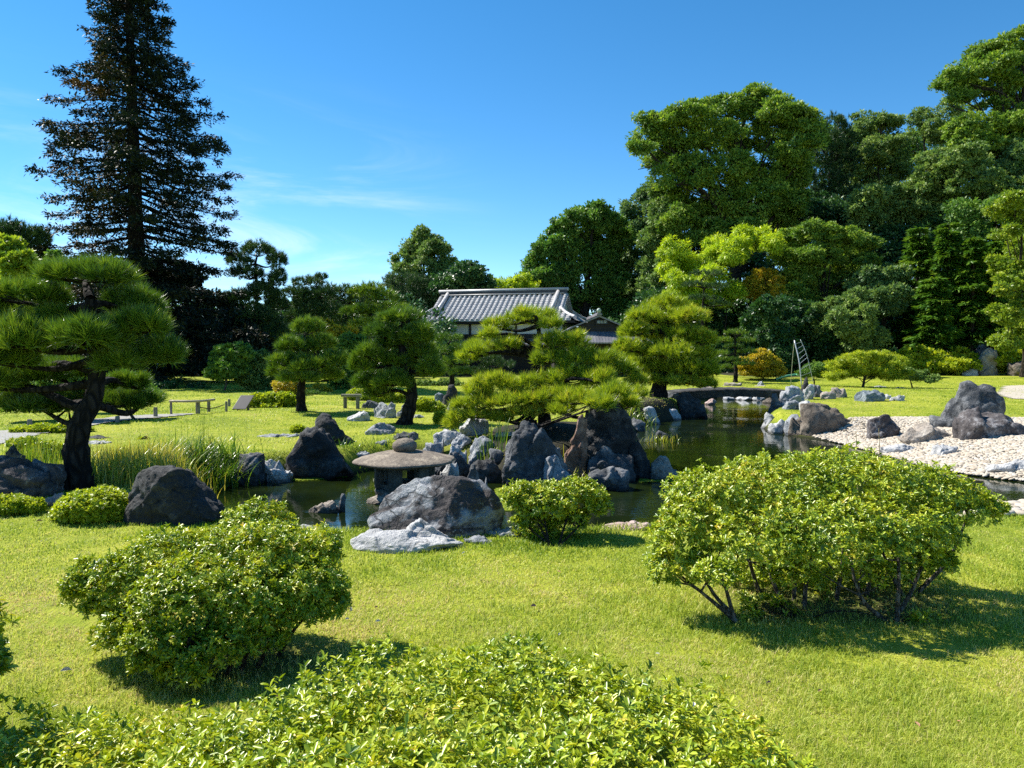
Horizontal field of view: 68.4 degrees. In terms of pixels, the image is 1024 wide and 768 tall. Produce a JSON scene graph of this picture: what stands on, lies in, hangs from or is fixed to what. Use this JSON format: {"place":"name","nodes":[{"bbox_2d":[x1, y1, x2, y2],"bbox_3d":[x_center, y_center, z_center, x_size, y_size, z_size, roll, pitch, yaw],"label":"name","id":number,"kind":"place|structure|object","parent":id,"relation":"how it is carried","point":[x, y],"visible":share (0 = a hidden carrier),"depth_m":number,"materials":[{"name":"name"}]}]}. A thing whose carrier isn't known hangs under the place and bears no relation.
{"place":"outdoors","nodes":[
{"label":"outdoors","id":0,"kind":"place"},
{"bbox_2d":[0,413,194,442],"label":"path","id":1,"kind":"structure","parent":0,"point":[6,434],"depth_m":16.46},
{"bbox_2d":[0,372,1023,767],"bbox_3d":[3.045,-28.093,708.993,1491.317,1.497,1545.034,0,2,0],"label":"ground","id":2,"kind":"structure","parent":0,"point":[560,434],"depth_m":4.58,"materials":[{"name":"plant"}]},
{"bbox_2d":[0,596,21,675],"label":"azalea bush","id":3,"kind":"object","parent":2,"relation":"on","point":[6,659],"visible":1,"depth_m":2.99,"materials":[{"name":"green plant"}]},
{"bbox_2d":[0,232,40,309],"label":"maple tree","id":4,"kind":"object","parent":2,"relation":"on","point":[17,256],"visible":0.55,"depth_m":20.43,"materials":[{"name":"green plant"}]},
{"bbox_2d":[0,491,47,514],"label":"azalea shrub","id":5,"kind":"object","parent":2,"relation":"on","point":[18,503],"visible":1,"depth_m":7.36,"materials":[{"name":"green plant"}]},
{"bbox_2d":[0,212,56,346],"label":"pine tree","id":6,"kind":"object","parent":2,"relation":"on","point":[31,235],"visible":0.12,"depth_m":35.53,"materials":[{"name":"green plant"}]},
{"bbox_2d":[0,455,66,497],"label":"boulder","id":7,"kind":"object","parent":2,"relation":"on","point":[35,477],"visible":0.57,"depth_m":8.25,"materials":[{"name":"stone"}]},
{"bbox_2d":[3,434,63,458],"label":"azalea shrub","id":8,"kind":"object","parent":2,"relation":"on","point":[19,440],"visible":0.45,"depth_m":11.22,"materials":[{"name":"green plant"}]},
{"bbox_2d":[2,430,97,463],"bbox_3d":[-6.092,0.915,9.825,2.707,0.598,1.222,2,3,45],"label":"reed patch","id":9,"kind":"object","parent":2,"relation":"on","point":[55,458],"visible":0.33,"depth_m":10.00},
{"bbox_2d":[7,421,94,432],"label":"azalea shrub","id":10,"kind":"object","parent":2,"relation":"on","point":[47,427],"visible":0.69,"depth_m":14.46,"materials":[{"name":"green plant"}]},
{"bbox_2d":[47,484,128,523],"bbox_3d":[-3.972,1.165,7.204,0.898,0.403,0.678,0,2,0],"label":"azalea shrub","id":11,"kind":"object","parent":2,"relation":"on","point":[88,505],"visible":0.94,"depth_m":7.00,"materials":[{"name":"green plant"}]},
{"bbox_2d":[0,250,191,491],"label":"pine tree","id":12,"kind":"object","parent":2,"relation":"on","point":[51,318],"visible":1,"depth_m":8.71,"materials":[{"name":"green plant"}]},
{"bbox_2d":[23,0,255,381],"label":"spruce tree","id":13,"kind":"object","parent":2,"relation":"on","point":[132,77],"visible":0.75,"depth_m":36.53,"materials":[{"name":"plant"}]},
{"bbox_2d":[45,259,275,380],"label":"evergreen tree","id":14,"kind":"object","parent":2,"relation":"on","point":[244,332],"visible":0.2,"depth_m":40.33,"materials":[{"name":"green plant"}]},
{"bbox_2d":[122,465,224,525],"bbox_3d":[-3.221,1.160,7.199,0.913,0.762,0.541,0,2,0],"label":"boulder","id":15,"kind":"object","parent":2,"relation":"on","point":[174,495],"visible":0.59,"depth_m":7.00,"materials":[{"name":"stone"}]},
{"bbox_2d":[54,517,352,688],"bbox_3d":[-1.595,1.099,4.034,1.366,0.717,1.138,-2,3,-40],"label":"azalea bush","id":16,"kind":"object","parent":2,"relation":"on","point":[209,573],"visible":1,"depth_m":3.81,"materials":[{"name":"green plant"}]},
{"bbox_2d":[154,428,280,491],"bbox_3d":[-4.532,1.078,11.273,1.629,0.930,2.152,1,3,25],"label":"sedge clump","id":17,"kind":"object","parent":2,"relation":"on","point":[219,471],"visible":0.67,"depth_m":11.24,"materials":[{"name":"plant"}]},
{"bbox_2d":[201,341,256,390],"bbox_3d":[-11.571,-0.674,30.864,1.928,2.234,2.397,-2,3,-33],"label":"young tree","id":18,"kind":"object","parent":2,"relation":"on","point":[227,361],"visible":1,"depth_m":30.46,"materials":[{"name":"green plant"}]},
{"bbox_2d":[231,452,266,484],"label":"rock","id":19,"kind":"object","parent":2,"relation":"on","point":[256,460],"visible":0.49,"depth_m":11.37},
{"bbox_2d":[233,347,277,389],"bbox_3d":[-10.835,-0.361,31.999,1.821,2.463,2.005,0,2,0],"label":"shrub","id":20,"kind":"object","parent":2,"relation":"on","point":[254,378],"visible":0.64,"depth_m":31.66,"materials":[{"name":"green plant"}]},
{"bbox_2d":[223,237,292,349],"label":"pine tree","id":21,"kind":"object","parent":2,"relation":"on","point":[273,321],"visible":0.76,"depth_m":42.15,"materials":[{"name":"green plant"}]},
{"bbox_2d":[210,495,309,576],"bbox_3d":[-1.806,1.100,5.357,0.747,0.625,0.567,1,3,22],"label":"azalea bush","id":22,"kind":"object","parent":2,"relation":"on","point":[245,512],"visible":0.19,"depth_m":5.29,"materials":[{"name":"green plant"}]},
{"bbox_2d":[248,390,305,407],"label":"azalea shrub","id":23,"kind":"object","parent":2,"relation":"on","point":[271,399],"visible":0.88,"depth_m":20.60,"materials":[{"name":"green plant"}]},
{"bbox_2d":[264,459,292,482],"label":"rock","id":24,"kind":"object","parent":2,"relation":"on","point":[275,471],"visible":0.48,"depth_m":11.58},
{"bbox_2d":[264,313,349,411],"bbox_3d":[-5.191,-0.512,18.998,2.194,2.660,1.865,-1,3,-29],"label":"pine tree","id":25,"kind":"object","parent":2,"relation":"on","point":[293,367],"visible":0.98,"depth_m":18.81,"materials":[{"name":"green plant"}]},
{"bbox_2d":[280,271,344,370],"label":"pine tree","id":26,"kind":"object","parent":2,"relation":"on","point":[310,297],"visible":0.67,"depth_m":44.35,"materials":[{"name":"green plant"}]},
{"bbox_2d":[285,426,353,478],"bbox_3d":[-3.105,1.221,12.140,1.122,1.078,0.668,0,2,0],"label":"boulder","id":27,"kind":"object","parent":2,"relation":"on","point":[314,453],"visible":0.64,"depth_m":11.93,"materials":[{"name":"stone"}]},
{"bbox_2d":[315,413,355,443],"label":"boulder","id":28,"kind":"object","parent":2,"relation":"on","point":[327,422],"visible":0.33,"depth_m":13.16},
{"bbox_2d":[320,281,375,338],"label":"pine tree","id":29,"kind":"object","parent":2,"relation":"on","point":[349,298],"visible":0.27,"depth_m":46.21,"materials":[{"name":"green plant"}]},
{"bbox_2d":[325,331,379,389],"bbox_3d":[-6.920,-0.865,33.010,2.757,2.973,1.809,-2,3,-37],"label":"pine tree","id":30,"kind":"object","parent":2,"relation":"on","point":[349,340],"visible":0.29,"depth_m":32.42,"materials":[{"name":"green plant"}]},
{"bbox_2d":[338,280,412,341],"bbox_3d":[-6.924,-2.761,39.839,3.134,5.561,3.891,2,3,37],"label":"pine tree","id":31,"kind":"object","parent":2,"relation":"on","point":[373,294],"visible":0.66,"depth_m":38.95,"materials":[{"name":"green plant"}]},
{"bbox_2d":[346,303,446,424],"bbox_3d":[-2.503,-0.377,16.628,2.356,2.872,1.725,0,2,0],"label":"pine tree","id":32,"kind":"object","parent":2,"relation":"on","point":[402,367],"visible":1,"depth_m":16.28,"materials":[{"name":"green plant"}]},
{"bbox_2d":[376,270,431,310],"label":"pine tree","id":33,"kind":"object","parent":2,"relation":"on","point":[410,282],"visible":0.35,"depth_m":61.37,"materials":[{"name":"green plant"}]},
{"bbox_2d":[350,528,463,553],"bbox_3d":[-0.867,1.384,6.190,0.936,0.374,0.410,0,2,0],"label":"rock","id":34,"kind":"object","parent":2,"relation":"on","point":[378,540],"visible":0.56,"depth_m":6.08,"materials":[{"name":"stone"}]},
{"bbox_2d":[0,630,819,767],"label":"azalea bush","id":35,"kind":"object","parent":2,"relation":"on","point":[637,711],"visible":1,"depth_m":2.45,"materials":[{"name":"green plant"}]},
{"bbox_2d":[386,223,456,298],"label":"broadleaf tree","id":36,"kind":"object","parent":2,"relation":"on","point":[424,247],"visible":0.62,"depth_m":64.66,"materials":[{"name":"green plant"}]},
{"bbox_2d":[367,475,503,537],"bbox_3d":[-0.681,1.175,6.821,1.223,0.714,0.725,0,2,0],"label":"boulder","id":37,"kind":"object","parent":2,"relation":"on","point":[453,506],"visible":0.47,"depth_m":6.65,"materials":[{"name":"stone"}]},
{"bbox_2d":[411,259,497,310],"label":"oak tree","id":38,"kind":"object","parent":2,"relation":"on","point":[466,274],"visible":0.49,"depth_m":60.11,"materials":[{"name":"green plant"}]},
{"bbox_2d":[435,331,475,385],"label":"pine tree","id":39,"kind":"object","parent":2,"relation":"on","point":[448,348],"visible":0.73,"depth_m":24.28,"materials":[{"name":"green plant"}]},
{"bbox_2d":[469,459,500,482],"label":"rock","id":40,"kind":"object","parent":2,"relation":"on","point":[489,470],"visible":0.46,"depth_m":11.57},
{"bbox_2d":[456,350,515,378],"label":"pine tree","id":41,"kind":"object","parent":2,"relation":"on","point":[484,365],"visible":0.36,"depth_m":25.44,"materials":[{"name":"green plant"}]},
{"bbox_2d":[422,287,589,374],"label":"teahouse","id":42,"kind":"structure","parent":2,"relation":"on","point":[471,309],"depth_m":54.22,"materials":[{"name":"grey tile"}]},
{"bbox_2d":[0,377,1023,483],"bbox_3d":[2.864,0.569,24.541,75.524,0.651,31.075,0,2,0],"label":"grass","id":43,"kind":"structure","parent":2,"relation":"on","point":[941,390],"depth_m":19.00,"materials":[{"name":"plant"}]},
{"bbox_2d":[493,272,540,288],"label":"bamboo clump","id":44,"kind":"object","parent":2,"relation":"on","point":[519,280],"visible":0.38,"depth_m":63.05,"materials":[{"name":"green plant"}]},
{"bbox_2d":[502,420,572,485],"bbox_3d":[0.397,1.192,11.579,1.152,1.298,0.802,0,2,0],"label":"boulder","id":45,"kind":"object","parent":2,"relation":"on","point":[530,448],"visible":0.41,"depth_m":11.29,"materials":[{"name":"stone"}]},
{"bbox_2d":[74,263,1004,379],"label":"undergrowth","id":46,"kind":"object","parent":2,"relation":"on","point":[444,328],"visible":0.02,"depth_m":51.27,"materials":[{"name":"green plant"}]},
{"bbox_2d":[439,301,652,430],"bbox_3d":[0.499,-0.304,13.286,4.091,2.433,2.653,2,3,32],"label":"pine tree","id":47,"kind":"object","parent":2,"relation":"on","point":[551,390],"visible":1,"depth_m":13.24,"materials":[{"name":"green plant"}]},
{"bbox_2d":[497,473,614,546],"bbox_3d":[0.394,1.063,6.541,0.932,0.583,0.713,1,3,28],"label":"azalea bush","id":48,"kind":"object","parent":2,"relation":"on","point":[591,495],"visible":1,"depth_m":6.42,"materials":[{"name":"green plant"}]},
{"bbox_2d":[514,197,636,326],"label":"camphor tree","id":49,"kind":"object","parent":2,"relation":"on","point":[574,246],"visible":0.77,"depth_m":66.39,"materials":[{"name":"green plant"}]},
{"bbox_2d":[564,414,587,478],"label":"rock","id":50,"kind":"object","parent":2,"relation":"on","point":[575,456],"visible":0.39,"depth_m":11.86,"materials":[{"name":"stone"}]},
{"bbox_2d":[550,308,651,375],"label":"entrance hall","id":51,"kind":"structure","parent":2,"relation":"on","point":[600,329],"depth_m":47.31,"materials":[{"name":"grey tile"}]},
{"bbox_2d":[571,401,639,456],"bbox_3d":[1.420,0.953,12.265,1.299,1.581,0.716,0,2,0],"label":"boulder","id":52,"kind":"object","parent":2,"relation":"on","point":[612,429],"visible":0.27,"depth_m":12.06,"materials":[{"name":"stone"}]},
{"bbox_2d":[587,446,635,480],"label":"rock","id":53,"kind":"object","parent":2,"relation":"on","point":[604,457],"visible":0.4,"depth_m":11.76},
{"bbox_2d":[618,182,659,305],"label":"cedar tree","id":54,"kind":"object","parent":2,"relation":"on","point":[633,211],"visible":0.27,"depth_m":70.67,"materials":[{"name":"green plant"}]},
{"bbox_2d":[629,441,650,478],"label":"rock","id":55,"kind":"object","parent":2,"relation":"on","point":[641,462],"visible":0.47,"depth_m":11.97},
{"bbox_2d":[634,176,684,293],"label":"ivy clad tree","id":56,"kind":"object","parent":2,"relation":"on","point":[649,240],"visible":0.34,"depth_m":61.28,"materials":[{"name":"green plant"}]},
{"bbox_2d":[611,290,722,397],"bbox_3d":[4.921,-1.283,24.003,3.791,3.739,3.468,0,2,0],"label":"pine tree","id":57,"kind":"object","parent":2,"relation":"on","point":[670,365],"visible":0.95,"depth_m":23.53,"materials":[{"name":"green plant"}]},
{"bbox_2d":[624,286,739,363],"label":"broad tree","id":58,"kind":"object","parent":2,"relation":"on","point":[653,292],"visible":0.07,"depth_m":52.47,"materials":[{"name":"green plant"}]},
{"bbox_2d":[677,392,707,417],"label":"rock","id":59,"kind":"object","parent":2,"relation":"on","point":[689,405],"visible":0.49,"depth_m":22.98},
{"bbox_2d":[681,268,731,345],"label":"pine tree","id":60,"kind":"object","parent":2,"relation":"on","point":[698,272],"visible":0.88,"depth_m":40.57,"materials":[{"name":"green plant"}]},
{"bbox_2d":[654,220,788,361],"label":"maple tree","id":61,"kind":"object","parent":2,"relation":"on","point":[722,252],"visible":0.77,"depth_m":48.80,"materials":[{"name":"green plant"}]},
{"bbox_2d":[667,387,784,398],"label":"bridge","id":62,"kind":"structure","parent":2,"relation":"on","point":[706,392],"depth_m":25.64,"materials":[{"name":"stone"}]},
{"bbox_2d":[624,81,832,323],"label":"zelkova tree","id":63,"kind":"object","parent":2,"relation":"on","point":[667,145],"visible":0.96,"depth_m":58.19,"materials":[{"name":"green plant"}]},
{"bbox_2d":[712,327,757,381],"bbox_3d":[10.835,-1.407,37.011,2.559,2.884,1.794,0,2,0],"label":"pine tree","id":64,"kind":"object","parent":2,"relation":"on","point":[735,358],"visible":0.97,"depth_m":36.87,"materials":[{"name":"green plant"}]},
{"bbox_2d":[738,347,787,379],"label":"shrub","id":65,"kind":"object","parent":2,"relation":"on","point":[769,365],"visible":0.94,"depth_m":38.19,"materials":[{"name":"yellow plant"}]},
{"bbox_2d":[742,267,787,303],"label":"golden tree","id":66,"kind":"object","parent":2,"relation":"on","point":[757,285],"visible":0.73,"depth_m":49.30,"materials":[{"name":"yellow plant"}]},
{"bbox_2d":[739,293,821,373],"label":"camellia tree","id":67,"kind":"object","parent":2,"relation":"on","point":[776,325],"visible":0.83,"depth_m":43.74,"materials":[{"name":"green plant"}]},
{"bbox_2d":[712,222,912,346],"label":"broad tree","id":68,"kind":"object","parent":2,"relation":"on","point":[766,263],"visible":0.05,"depth_m":54.57,"materials":[{"name":"green plant"}]},
{"bbox_2d":[754,188,871,264],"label":"broad tree","id":69,"kind":"object","parent":2,"relation":"on","point":[823,208],"visible":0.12,"depth_m":62.30,"materials":[{"name":"green plant"}]},
{"bbox_2d":[788,402,850,435],"bbox_3d":[7.369,0.988,18.079,1.451,1.097,1.098,0,2,0],"label":"boulder","id":70,"kind":"object","parent":2,"relation":"on","point":[815,418],"visible":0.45,"depth_m":17.68,"materials":[{"name":"stone"}]},
{"bbox_2d":[766,216,885,306],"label":"maple tree","id":71,"kind":"object","parent":2,"relation":"on","point":[848,254],"visible":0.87,"depth_m":49.09,"materials":[{"name":"green plant"}]},
{"bbox_2d":[640,441,1013,624],"bbox_3d":[1.937,0.905,4.875,2.427,1.043,1.483,-1,3,-23],"label":"azalea bush","id":72,"kind":"object","parent":2,"relation":"on","point":[927,530],"visible":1,"depth_m":4.57,"materials":[{"name":"green plant"}]},
{"bbox_2d":[792,109,863,221],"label":"broad tree","id":73,"kind":"object","parent":2,"relation":"on","point":[838,150],"visible":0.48,"depth_m":66.46,"materials":[{"name":"green plant"}]},
{"bbox_2d":[799,307,856,372],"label":"camellia tree","id":74,"kind":"object","parent":2,"relation":"on","point":[823,348],"visible":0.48,"depth_m":44.14,"materials":[{"name":"green plant"}]},
{"bbox_2d":[734,584,943,624],"bbox_3d":[1.952,1.389,4.689,1.168,0.233,0.643,0,2,0],"label":"azalea sprout","id":75,"kind":"object","parent":2,"relation":"on","point":[777,601],"visible":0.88,"depth_m":4.58,"materials":[{"name":"green plant"}]},
{"bbox_2d":[810,285,897,358],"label":"tree","id":76,"kind":"object","parent":2,"relation":"on","point":[867,333],"visible":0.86,"depth_m":42.56,"materials":[{"name":"green plant"}]},
{"bbox_2d":[821,349,915,386],"bbox_3d":[14.822,-0.595,31.585,3.948,1.772,2.486,0,2,0],"label":"shrub","id":77,"kind":"object","parent":2,"relation":"on","point":[866,366],"visible":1,"depth_m":31.00,"materials":[{"name":"green plant"}]},
{"bbox_2d":[828,109,914,225],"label":"broad tree","id":78,"kind":"object","parent":2,"relation":"on","point":[873,136],"visible":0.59,"depth_m":68.53,"materials":[{"name":"green plant"}]},
{"bbox_2d":[779,122,970,241],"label":"broad tree","id":79,"kind":"object","parent":2,"relation":"on","point":[915,145],"visible":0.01,"depth_m":80.97,"materials":[{"name":"green plant"}]},
{"bbox_2d":[842,262,914,328],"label":"broad tree","id":80,"kind":"object","parent":2,"relation":"on","point":[886,295],"visible":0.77,"depth_m":46.09,"materials":[{"name":"green plant"}]},
{"bbox_2d":[843,179,968,250],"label":"broad tree","id":81,"kind":"object","parent":2,"relation":"on","point":[878,204],"visible":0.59,"depth_m":54.59,"materials":[{"name":"green plant"}]},
{"bbox_2d":[887,226,940,344],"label":"cypress tree","id":82,"kind":"object","parent":2,"relation":"on","point":[918,253],"visible":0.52,"depth_m":47.49,"materials":[{"name":"green plant"}]},
{"bbox_2d":[880,343,983,374],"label":"hedge","id":83,"kind":"object","parent":2,"relation":"on","point":[933,361],"visible":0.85,"depth_m":42.15,"materials":[{"name":"green plant"}]},
{"bbox_2d":[902,276,967,373],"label":"cypress tree","id":84,"kind":"object","parent":2,"relation":"on","point":[932,316],"visible":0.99,"depth_m":43.35,"materials":[{"name":"green plant"}]},
{"bbox_2d":[904,97,973,170],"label":"broad tree","id":85,"kind":"object","parent":2,"relation":"on","point":[922,119],"visible":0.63,"depth_m":72.30,"materials":[{"name":"green plant"}]},
{"bbox_2d":[907,222,980,350],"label":"cypress tree","id":86,"kind":"object","parent":2,"relation":"on","point":[948,242],"visible":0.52,"depth_m":45.82,"materials":[{"name":"green plant"}]},
{"bbox_2d":[872,216,1023,351],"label":"broad tree","id":87,"kind":"object","parent":2,"relation":"on","point":[887,231],"visible":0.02,"depth_m":53.73,"materials":[{"name":"green plant"}]},
{"bbox_2d":[906,140,1008,350],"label":"broad tree","id":88,"kind":"object","parent":2,"relation":"on","point":[968,172],"visible":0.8,"depth_m":53.21,"materials":[{"name":"green plant"}]},
{"bbox_2d":[927,24,1023,117],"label":"broad tree","id":89,"kind":"object","parent":2,"relation":"on","point":[1001,87],"visible":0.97,"depth_m":60.14,"materials":[{"name":"green plant"}]},
{"bbox_2d":[950,236,1000,352],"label":"cypress tree","id":90,"kind":"object","parent":2,"relation":"on","point":[976,286],"visible":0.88,"depth_m":44.91,"materials":[{"name":"green plant"}]},
{"bbox_2d":[937,101,1023,159],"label":"broad tree","id":91,"kind":"object","parent":2,"relation":"on","point":[997,131],"visible":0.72,"depth_m":56.62,"materials":[{"name":"green plant"}]},
{"bbox_2d":[939,193,1023,332],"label":"broad tree","id":92,"kind":"object","parent":2,"relation":"on","point":[972,220],"visible":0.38,"depth_m":49.91,"materials":[{"name":"green plant"}]},
{"bbox_2d":[978,348,997,375],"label":"rock","id":93,"kind":"object","parent":2,"relation":"on","point":[988,356],"visible":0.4,"depth_m":41.96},
{"bbox_2d":[969,241,1018,349],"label":"cypress tree","id":94,"kind":"object","parent":2,"relation":"on","point":[995,247],"visible":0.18,"depth_m":45.29,"materials":[{"name":"green plant"}]},
{"bbox_2d":[978,137,1023,201],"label":"broad tree","id":95,"kind":"object","parent":2,"relation":"on","point":[1014,168],"visible":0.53,"depth_m":55.09,"materials":[{"name":"green plant"}]},
{"bbox_2d":[980,188,1023,376],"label":"maple tree","id":96,"kind":"object","parent":2,"relation":"on","point":[1009,205],"visible":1,"depth_m":38.66,"materials":[{"name":"green plant"}]},
{"bbox_2d":[0,0,1023,314],"label":"sky","id":97,"kind":"structure","parent":0,"point":[352,126],"materials":[{"name":"blue"}]},
{"bbox_2d":[212,398,1023,531],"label":"water","id":98,"kind":"structure","parent":0,"point":[731,430],"depth_m":11.65,"materials":[{"name":"liquid"}]},
{"bbox_2d":[42,430,225,498],"bbox_3d":[-4.929,1.142,10.081,2.203,0.903,3.132,-1,3,-21],"label":"reed patch","id":99,"kind":"object","parent":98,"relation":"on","point":[117,466],"visible":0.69,"depth_m":9.45,"materials":[{"name":"plant"}]},
{"bbox_2d":[352,438,454,494],"bbox_3d":[-1.476,1.310,10.363,1.376,1.140,1.432,0,2,0],"label":"snow viewing lantern","id":100,"kind":"object","parent":98,"relation":"in","point":[389,466],"visible":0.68,"depth_m":10.06,"materials":[{"name":"stone"}]},
{"bbox_2d":[543,454,570,484],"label":"rock","id":101,"kind":"object","parent":98,"relation":"in","point":[554,469],"visible":0.41,"depth_m":11.08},
{"bbox_2d":[586,466,629,490],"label":"rock","id":102,"kind":"object","parent":98,"relation":"in","point":[612,478],"visible":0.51,"depth_m":10.89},
{"bbox_2d":[650,455,677,479],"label":"rock","id":103,"kind":"object","parent":98,"relation":"in","point":[661,468],"visible":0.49,"depth_m":11.85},
{"bbox_2d":[812,416,1023,480],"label":"beach","id":104,"kind":"structure","parent":0,"point":[939,464],"depth_m":13.60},
{"bbox_2d":[866,414,900,438],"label":"rock","id":105,"kind":"object","parent":104,"relation":"on","point":[886,425],"visible":0.52,"depth_m":16.21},
{"bbox_2d":[898,422,950,444],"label":"rock","id":106,"kind":"object","parent":104,"relation":"on","point":[923,432],"visible":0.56,"depth_m":15.17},
{"bbox_2d":[928,380,1005,426],"bbox_3d":[9.835,0.529,16.155,1.508,1.216,0.900,0,2,0],"label":"boulder","id":107,"kind":"object","parent":104,"relation":"on","point":[983,397],"visible":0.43,"depth_m":15.95,"materials":[{"name":"stone"}]},
{"bbox_2d":[952,406,1023,439],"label":"boulder","id":108,"kind":"object","parent":104,"relation":"on","point":[972,424],"visible":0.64,"depth_m":14.49,"materials":[{"name":"stone"}]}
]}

